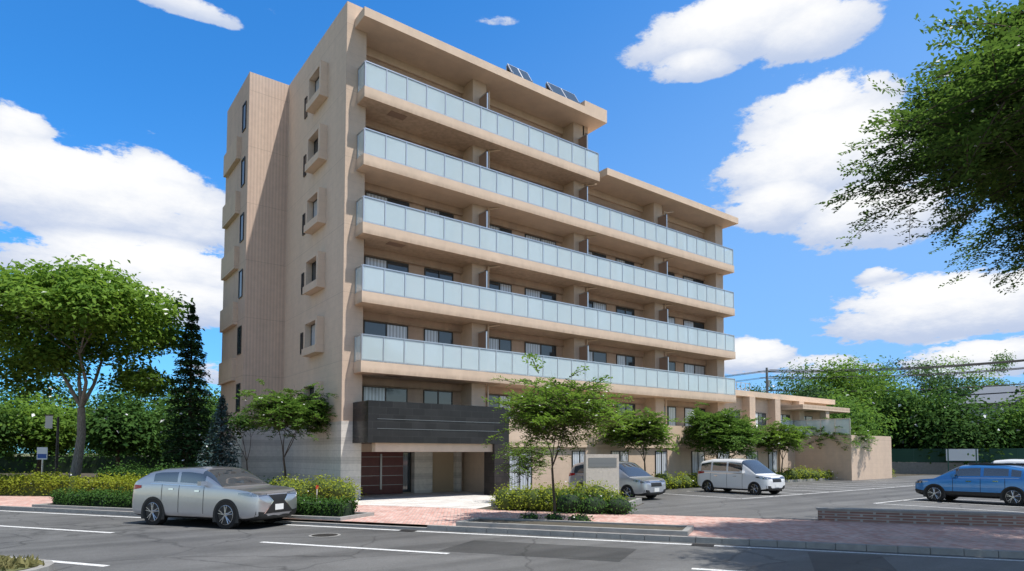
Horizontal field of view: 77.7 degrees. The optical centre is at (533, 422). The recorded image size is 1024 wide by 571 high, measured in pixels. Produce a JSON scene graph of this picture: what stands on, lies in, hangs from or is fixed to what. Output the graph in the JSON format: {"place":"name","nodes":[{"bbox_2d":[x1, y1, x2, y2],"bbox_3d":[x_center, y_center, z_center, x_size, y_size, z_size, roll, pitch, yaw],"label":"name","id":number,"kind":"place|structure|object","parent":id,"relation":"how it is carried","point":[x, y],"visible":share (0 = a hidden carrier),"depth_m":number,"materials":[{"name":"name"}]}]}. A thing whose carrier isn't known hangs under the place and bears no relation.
{"place":"outdoors","nodes":[
{"label":"outdoors","id":0,"kind":"place"},
{"bbox_2d":[15,453,644,540],"bbox_3d":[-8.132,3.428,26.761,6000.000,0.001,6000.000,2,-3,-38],"label":"ground","id":1,"kind":"structure","parent":0,"point":[391,524],"depth_m":19.58,"materials":[{"name":"pink"}]},
{"bbox_2d":[259,470,361,501],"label":"shrubs","id":2,"kind":"object","parent":1,"relation":"on","point":[335,488],"depth_m":24.94,"materials":[{"name":"green plant"}]},
{"bbox_2d":[487,477,636,514],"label":"planter shrubs","id":3,"kind":"object","parent":1,"relation":"on","point":[536,499],"depth_m":21.52,"materials":[{"name":"green plant"}]},
{"bbox_2d":[0,473,934,544],"bbox_3d":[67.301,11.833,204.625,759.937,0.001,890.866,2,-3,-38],"label":"soil","id":4,"kind":"structure","parent":0,"point":[94,476],"depth_m":54.05,"materials":[{"name":"brown soil"}]},
{"bbox_2d":[0,389,32,455],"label":"tree trunk","id":5,"kind":"object","parent":4,"relation":"on","point":[7,442],"visible":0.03,"depth_m":68.20,"materials":[{"name":"green plant"}]},
{"bbox_2d":[0,393,36,469],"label":"tree trunk","id":6,"kind":"object","parent":4,"relation":"on","point":[6,433],"visible":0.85,"depth_m":49.02,"materials":[{"name":"green plant"}]},
{"bbox_2d":[37,447,47,473],"bbox_3d":[-26.204,2.480,33.910,0.560,2.300,0.090,0,-3,0],"label":"sign post","id":7,"kind":"object","parent":4,"relation":"on","point":[42,453],"visible":0.83,"depth_m":33.91,"materials":[{"name":"silver metal"}]},
{"bbox_2d":[0,387,92,474],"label":"tree","id":8,"kind":"object","parent":4,"relation":"on","point":[39,434],"visible":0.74,"depth_m":51.10,"materials":[{"name":"green plant"}]},
{"bbox_2d":[45,414,59,476],"bbox_3d":[-26.533,1.622,35.012,0.868,4.120,0.519,1,-3,-16],"label":"park lamp","id":9,"kind":"object","parent":4,"relation":"on","point":[49,418],"visible":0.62,"depth_m":34.93,"materials":[{"name":"black metal"}]},
{"bbox_2d":[0,368,108,460],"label":"tree","id":10,"kind":"object","parent":4,"relation":"on","point":[64,394],"visible":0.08,"depth_m":64.03,"materials":[{"name":"green plant"}]},
{"bbox_2d":[60,395,117,417],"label":"tree trunk","id":11,"kind":"object","parent":4,"relation":"on","point":[86,405],"visible":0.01,"depth_m":81.54,"materials":[{"name":"green plant"}]},
{"bbox_2d":[50,375,151,455],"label":"tree","id":12,"kind":"object","parent":4,"relation":"on","point":[100,402],"visible":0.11,"depth_m":68.74,"materials":[{"name":"plant"}]},
{"bbox_2d":[0,254,204,479],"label":"tree","id":13,"kind":"object","parent":4,"relation":"on","point":[79,312],"visible":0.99,"depth_m":31.84,"materials":[{"name":"plant"}]},
{"bbox_2d":[0,447,218,472],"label":"park hedge","id":14,"kind":"object","parent":4,"relation":"on","point":[28,464],"visible":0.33,"depth_m":63.24,"materials":[{"name":"green plant"}]},
{"bbox_2d":[64,383,176,470],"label":"tree","id":15,"kind":"object","parent":4,"relation":"on","point":[117,430],"visible":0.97,"depth_m":48.69,"materials":[{"name":"plant"}]},
{"bbox_2d":[113,385,214,466],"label":"tree","id":16,"kind":"object","parent":4,"relation":"on","point":[147,409],"visible":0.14,"depth_m":61.91,"materials":[{"name":"plant"}]},
{"bbox_2d":[94,459,241,479],"bbox_3d":[-18.352,2.708,31.891,7.953,1.707,2.212,-1,-3,16],"label":"park hedge","id":17,"kind":"object","parent":4,"relation":"on","point":[137,472],"visible":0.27,"depth_m":31.98,"materials":[{"name":"green"}]},
{"bbox_2d":[130,379,220,465],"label":"tree","id":18,"kind":"object","parent":4,"relation":"on","point":[159,413],"visible":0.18,"depth_m":54.57,"materials":[{"name":"green plant"}]},
{"bbox_2d":[153,302,216,469],"bbox_3d":[-19.466,-1.546,36.176,3.874,10.653,3.916,1,-3,-15],"label":"spruce tree","id":19,"kind":"object","parent":4,"relation":"on","point":[192,409],"visible":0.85,"depth_m":35.77,"materials":[{"name":"plant"}]},
{"bbox_2d":[197,384,220,450],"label":"tree trunk","id":20,"kind":"object","parent":4,"relation":"on","point":[213,400],"visible":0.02,"depth_m":66.38,"materials":[{"name":"plant"}]},
{"bbox_2d":[195,395,243,467],"bbox_3d":[-14.976,1.150,30.571,2.601,4.991,2.730,2,-3,-38],"label":"conifer tree","id":21,"kind":"object","parent":4,"relation":"on","point":[219,452],"visible":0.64,"depth_m":30.32,"materials":[{"name":"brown plant"}]},
{"bbox_2d":[222,411,258,469],"bbox_3d":[-13.347,1.464,29.474,1.859,3.905,1.963,0,-3,-3],"label":"tree","id":22,"kind":"object","parent":4,"relation":"on","point":[239,425],"visible":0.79,"depth_m":29.27,"materials":[{"name":"green plant"}]},
{"bbox_2d":[232,378,337,479],"bbox_3d":[-10.551,0.770,27.754,4.821,5.142,4.340,2,-3,-38],"label":"tree","id":23,"kind":"object","parent":4,"relation":"on","point":[282,411],"visible":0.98,"depth_m":27.09,"materials":[{"name":"plant"}]},
{"bbox_2d":[355,491,494,508],"bbox_3d":[-4.427,3.389,29.030,8.853,0.001,10.206,-1,-3,20],"label":"entrance apron","id":24,"kind":"object","parent":4,"relation":"on","point":[463,499],"visible":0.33,"depth_m":27.22,"materials":[{"name":"grey concrete"}]},
{"bbox_2d":[217,1,772,499],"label":"apartment building","id":25,"kind":"structure","parent":4,"relation":"on","point":[365,445],"depth_m":32.23,"materials":[{"name":"stone"}]},
{"bbox_2d":[301,60,327,407],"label":"window frames","id":26,"kind":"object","parent":25,"relation":"attached to","point":[315,102],"visible":0.88,"depth_m":29.41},
{"bbox_2d":[235,77,728,492],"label":"windows","id":27,"kind":"structure","parent":25,"relation":"attached to","point":[401,394],"depth_m":32.84,"materials":[{"name":"black glass"}]},
{"bbox_2d":[506,63,579,103],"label":"solar panels","id":28,"kind":"object","parent":25,"relation":"on","point":[548,85],"visible":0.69,"depth_m":34.04,"materials":[{"name":"grey glass"}]},
{"bbox_2d":[478,92,668,387],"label":"balcony partitions","id":29,"kind":"object","parent":25,"relation":"attached to","point":[583,248],"visible":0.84,"depth_m":35.33,"materials":[{"name":"brown"}]},
{"bbox_2d":[354,60,850,435],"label":"balcony railings","id":30,"kind":"object","parent":25,"relation":"attached to","point":[370,347],"visible":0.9,"depth_m":32.02,"materials":[{"name":"blue glass"}]},
{"bbox_2d":[0,496,1023,550],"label":"brick pavement","id":31,"kind":"structure","parent":4,"relation":"on","point":[961,536],"depth_m":17.27,"materials":[{"name":"brick"}]},
{"bbox_2d":[0,467,86,495],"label":"park hedge","id":32,"kind":"object","parent":31,"relation":"on","point":[23,485],"visible":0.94,"depth_m":29.59,"materials":[{"name":"green"}]},
{"bbox_2d":[71,470,146,495],"bbox_3d":[-18.590,2.755,28.867,4.319,1.298,2.349,-1,-3,13],"label":"park hedge","id":33,"kind":"object","parent":31,"relation":"on","point":[109,482],"visible":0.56,"depth_m":28.42,"materials":[{"name":"green"}]},
{"bbox_2d":[32,503,373,520],"bbox_3d":[-11.800,3.004,21.898,13.700,0.100,1.720,-1,-3,20],"label":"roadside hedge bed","id":34,"kind":"object","parent":31,"relation":"on","point":[348,517],"visible":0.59,"depth_m":20.30,"materials":[{"name":"concrete"}]},
{"bbox_2d":[49,484,357,516],"bbox_3d":[-11.799,2.637,21.925,13.169,0.862,1.718,-1,-3,21],"label":"roadside hedge","id":35,"kind":"object","parent":34,"relation":"on","point":[334,507],"visible":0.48,"depth_m":22.37,"materials":[{"name":"green plant"}]},
{"bbox_2d":[518,511,593,520],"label":"plants","id":36,"kind":"object","parent":31,"relation":"on","point":[575,517],"visible":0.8,"depth_m":18.16,"materials":[{"name":"green plant"}]},
{"bbox_2d":[482,352,634,513],"bbox_3d":[0.744,0.570,18.882,4.570,4.678,4.940,2,-3,-38],"label":"tree","id":37,"kind":"object","parent":31,"relation":"on","point":[549,410],"visible":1,"depth_m":18.43,"materials":[{"name":"plant"}]},
{"bbox_2d":[456,517,693,535],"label":"curb","id":38,"kind":"structure","parent":31,"relation":"on","point":[633,528],"depth_m":16.72,"materials":[{"name":"concrete"}]},
{"bbox_2d":[491,498,641,506],"bbox_3d":[1.357,3.066,24.435,5.000,0.220,3.400,-1,-3,20],"label":"planter curb","id":39,"kind":"object","parent":4,"relation":"on","point":[638,501],"visible":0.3,"depth_m":24.32,"materials":[{"name":"concrete"}]},
{"bbox_2d":[493,437,555,489],"bbox_3d":[-0.330,1.851,25.645,2.735,2.567,3.412,0,-3,-6],"label":"tree","id":40,"kind":"object","parent":39,"relation":"on","point":[524,460],"visible":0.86,"depth_m":25.57,"materials":[{"name":"plant"}]},
{"bbox_2d":[584,454,618,492],"bbox_3d":[2.561,2.099,23.899,1.500,1.800,0.400,1,-3,-13],"label":"monument sign","id":41,"kind":"object","parent":39,"relation":"on","point":[600,467],"visible":0.66,"depth_m":23.78,"materials":[{"name":"stone"}]},
{"bbox_2d":[741,384,770,392],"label":"tree trunk","id":42,"kind":"object","parent":4,"relation":"on","point":[755,388],"visible":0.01,"depth_m":122.39,"materials":[{"name":"plant"}]},
{"bbox_2d":[652,465,895,488],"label":"bed shrubs","id":43,"kind":"object","parent":4,"relation":"on","point":[683,480],"visible":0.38,"depth_m":43.15,"materials":[{"name":"green plant"}]},
{"bbox_2d":[737,374,819,395],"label":"tree trunk","id":44,"kind":"object","parent":4,"relation":"on","point":[780,384],"visible":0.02,"depth_m":85.86,"materials":[{"name":"plant"}]},
{"bbox_2d":[770,357,841,403],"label":"tree","id":45,"kind":"object","parent":4,"relation":"on","point":[791,383],"visible":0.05,"depth_m":93.42,"materials":[{"name":"green plant"}]},
{"bbox_2d":[785,478,829,481],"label":"curb","id":46,"kind":"structure","parent":4,"relation":"on","point":[799,480],"depth_m":44.70,"materials":[{"name":"concrete"}]},
{"bbox_2d":[755,417,813,472],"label":"tree","id":47,"kind":"object","parent":46,"relation":"on","point":[781,438],"visible":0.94,"depth_m":43.46,"materials":[{"name":"plant"}]},
{"bbox_2d":[725,390,891,479],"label":"wing","id":48,"kind":"structure","parent":4,"relation":"on","point":[851,462],"depth_m":47.76,"materials":[{"name":"beige paint"}]},
{"bbox_2d":[736,382,749,390],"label":"roof plant railing","id":49,"kind":"object","parent":48,"relation":"on","point":[745,386],"visible":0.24,"depth_m":50.38,"materials":[{"name":"silver metal"}]},
{"bbox_2d":[735,411,811,471],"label":"wing windows","id":50,"kind":"structure","parent":48,"relation":"attached to","point":[772,460],"depth_m":45.76,"materials":[{"name":"grey glass"}]},
{"bbox_2d":[784,378,868,426],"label":"tree","id":51,"kind":"object","parent":4,"relation":"on","point":[815,393],"visible":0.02,"depth_m":69.22,"materials":[{"name":"plant"}]},
{"bbox_2d":[793,357,875,402],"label":"tree trunk","id":52,"kind":"object","parent":4,"relation":"on","point":[846,374],"visible":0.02,"depth_m":110.44,"materials":[{"name":"plant"}]},
{"bbox_2d":[806,417,878,452],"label":"tree","id":53,"kind":"object","parent":4,"relation":"on","point":[855,430],"visible":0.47,"depth_m":47.35,"materials":[{"name":"plant"}]},
{"bbox_2d":[810,384,907,446],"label":"tree","id":54,"kind":"object","parent":4,"relation":"on","point":[853,414],"visible":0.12,"depth_m":59.95,"materials":[{"name":"plant"}]},
{"bbox_2d":[807,353,912,416],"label":"tree","id":55,"kind":"object","parent":4,"relation":"on","point":[835,381],"visible":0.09,"depth_m":75.11,"materials":[{"name":"plant"}]},
{"bbox_2d":[724,359,1023,398],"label":"power lines","id":56,"kind":"object","parent":4,"relation":"on","point":[900,368],"visible":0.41,"depth_m":70.35,"materials":[{"name":"black metal"}]},
{"bbox_2d":[820,364,932,405],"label":"tree","id":57,"kind":"object","parent":4,"relation":"on","point":[883,373],"visible":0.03,"depth_m":90.38,"materials":[{"name":"plant"}]},
{"bbox_2d":[834,355,946,448],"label":"tree","id":58,"kind":"object","parent":4,"relation":"on","point":[874,391],"visible":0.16,"depth_m":68.59,"materials":[{"name":"plant"}]},
{"bbox_2d":[868,356,932,394],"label":"tree trunk","id":59,"kind":"object","parent":4,"relation":"on","point":[901,370],"visible":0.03,"depth_m":117.39,"materials":[{"name":"plant"}]},
{"bbox_2d":[871,385,947,448],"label":"tree","id":60,"kind":"object","parent":4,"relation":"on","point":[894,440],"visible":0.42,"depth_m":64.31,"materials":[{"name":"plant"}]},
{"bbox_2d":[874,363,958,402],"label":"tree trunk","id":61,"kind":"object","parent":4,"relation":"on","point":[921,369],"depth_m":159.79,"materials":[{"name":"plant"}]},
{"bbox_2d":[815,0,1023,294],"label":"tree","id":62,"kind":"object","parent":4,"relation":"on","point":[968,128],"visible":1,"depth_m":13.57,"materials":[{"name":"plant"}]},
{"bbox_2d":[882,375,1021,466],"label":"tree","id":63,"kind":"object","parent":4,"relation":"on","point":[967,430],"visible":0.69,"depth_m":60.10,"materials":[{"name":"plant"}]},
{"bbox_2d":[900,361,1009,412],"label":"tree","id":64,"kind":"object","parent":4,"relation":"on","point":[929,381],"visible":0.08,"depth_m":81.34,"materials":[{"name":"green leaf"},{"name":"brown bark"}]},
{"bbox_2d":[906,351,1008,399],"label":"tree","id":65,"kind":"object","parent":4,"relation":"on","point":[962,370],"visible":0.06,"depth_m":102.83,"materials":[{"name":"plant"}]},
{"bbox_2d":[921,358,1018,394],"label":"tree trunk","id":66,"kind":"object","parent":4,"relation":"on","point":[973,366],"visible":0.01,"depth_m":151.26,"materials":[{"name":"plant"}]},
{"bbox_2d":[947,385,1023,444],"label":"house","id":67,"kind":"structure","parent":4,"relation":"on","point":[996,397],"depth_m":70.09,"materials":[{"name":"grey"}]},
{"bbox_2d":[987,349,1016,384],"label":"tree","id":68,"kind":"object","parent":4,"relation":"on","point":[1007,358],"visible":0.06,"depth_m":117.97,"materials":[{"name":"plant"}]},
{"bbox_2d":[0,510,1023,570],"bbox_3d":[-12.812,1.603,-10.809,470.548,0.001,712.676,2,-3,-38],"label":"road asphalt","id":69,"kind":"structure","parent":0,"point":[130,544],"depth_m":13.55,"materials":[{"name":"grey asphalt"}]},
{"bbox_2d":[10,556,53,570],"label":"median kerb","id":70,"kind":"structure","parent":69,"relation":"on","point":[48,565],"depth_m":11.18,"materials":[{"name":"concrete"}]},
{"bbox_2d":[0,554,44,570],"bbox_3d":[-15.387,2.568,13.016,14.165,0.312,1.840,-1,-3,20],"label":"median grass","id":71,"kind":"structure","parent":70,"relation":"on","point":[8,562],"depth_m":11.11,"materials":[{"name":"green plant"}]},
{"bbox_2d":[132,466,296,529],"bbox_3d":[-9.566,2.181,19.124,4.846,1.718,2.182,-1,-3,20],"label":"car","id":72,"kind":"object","parent":69,"relation":"on","point":[224,497],"visible":1,"depth_m":18.38,"materials":[{"name":"grey paint"}]},
{"bbox_2d":[182,519,714,546],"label":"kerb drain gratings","id":73,"kind":"object","parent":69,"relation":"on","point":[693,544],"visible":1,"depth_m":17.12,"materials":[{"name":"metal"}]},
{"bbox_2d":[0,506,1023,558],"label":"kerb","id":74,"kind":"structure","parent":69,"relation":"on","point":[864,547],"depth_m":15.21,"materials":[{"name":"concrete"}]},
{"bbox_2d":[0,481,1023,570],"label":"road markings","id":75,"kind":"object","parent":69,"relation":"on","point":[534,536],"visible":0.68,"depth_m":15.04,"materials":[{"name":"paint"}]},
{"bbox_2d":[309,533,896,570],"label":"road manholes and patches","id":76,"kind":"object","parent":69,"relation":"on","point":[834,562],"visible":1,"depth_m":13.40,"materials":[{"name":"grey asphalt"}]},
{"bbox_2d":[0,0,1023,453],"label":"sky","id":77,"kind":"structure","parent":0,"point":[113,113],"materials":[{"name":"blue"}]},
{"bbox_2d":[624,474,1023,519],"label":"parking asphalt","id":78,"kind":"structure","parent":0,"point":[804,504],"depth_m":26.10,"materials":[{"name":"grey asphalt"}]},
{"bbox_2d":[568,461,665,497],"bbox_3d":[3.704,2.551,28.629,2.001,1.651,4.604,2,-4,-41],"label":"car","id":79,"kind":"object","parent":78,"relation":"on","point":[635,479],"visible":0.53,"depth_m":27.26,"materials":[{"name":"grey paint"}]},
{"bbox_2d":[594,406,683,470],"bbox_3d":[5.599,1.373,34.185,4.909,4.556,4.236,-1,-3,12],"label":"tree","id":80,"kind":"object","parent":78,"relation":"on","point":[646,430],"visible":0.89,"depth_m":33.83,"materials":[{"name":"plant"}]},
{"bbox_2d":[678,401,771,460],"bbox_3d":[11.496,1.242,38.454,5.893,5.209,5.956,2,-3,-38],"label":"tree","id":81,"kind":"object","parent":78,"relation":"on","point":[728,431],"visible":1,"depth_m":36.96,"materials":[{"name":"plant"}]},
{"bbox_2d":[698,458,784,494],"bbox_3d":[10.323,2.664,31.769,1.996,1.726,4.186,2,-3,-36],"label":"white minivan","id":82,"kind":"object","parent":78,"relation":"on","point":[754,477],"visible":1,"depth_m":31.03,"materials":[{"name":"white paint"}]},
{"bbox_2d":[816,507,1023,526],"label":"brick wall","id":83,"kind":"structure","parent":78,"relation":"on","point":[998,519],"depth_m":17.90,"materials":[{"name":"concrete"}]},
{"bbox_2d":[891,448,1023,473],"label":"fence","id":84,"kind":"object","parent":78,"relation":"on","point":[908,461],"visible":0.65,"depth_m":59.83,"materials":[{"name":"metal"}]},
{"bbox_2d":[915,463,1023,505],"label":"car","id":85,"kind":"object","parent":78,"relation":"on","point":[1004,482],"visible":1,"depth_m":24.86,"materials":[{"name":"blue paint"}]},
{"bbox_2d":[979,388,1023,448],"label":"tree","id":86,"kind":"object","parent":78,"relation":"on","point":[1019,443],"visible":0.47,"depth_m":59.16,"materials":[{"name":"plant"}]},
{"bbox_2d":[991,459,1023,463],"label":"white car","id":87,"kind":"object","parent":78,"relation":"on","point":[1021,461],"visible":0.13,"depth_m":28.74,"materials":[{"name":"white paint"}]},
{"bbox_2d":[1006,386,1023,407],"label":"tree trunk","id":88,"kind":"object","parent":78,"relation":"on","point":[1016,394],"visible":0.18,"depth_m":67.27,"materials":[{"name":"plant"}]}
]}

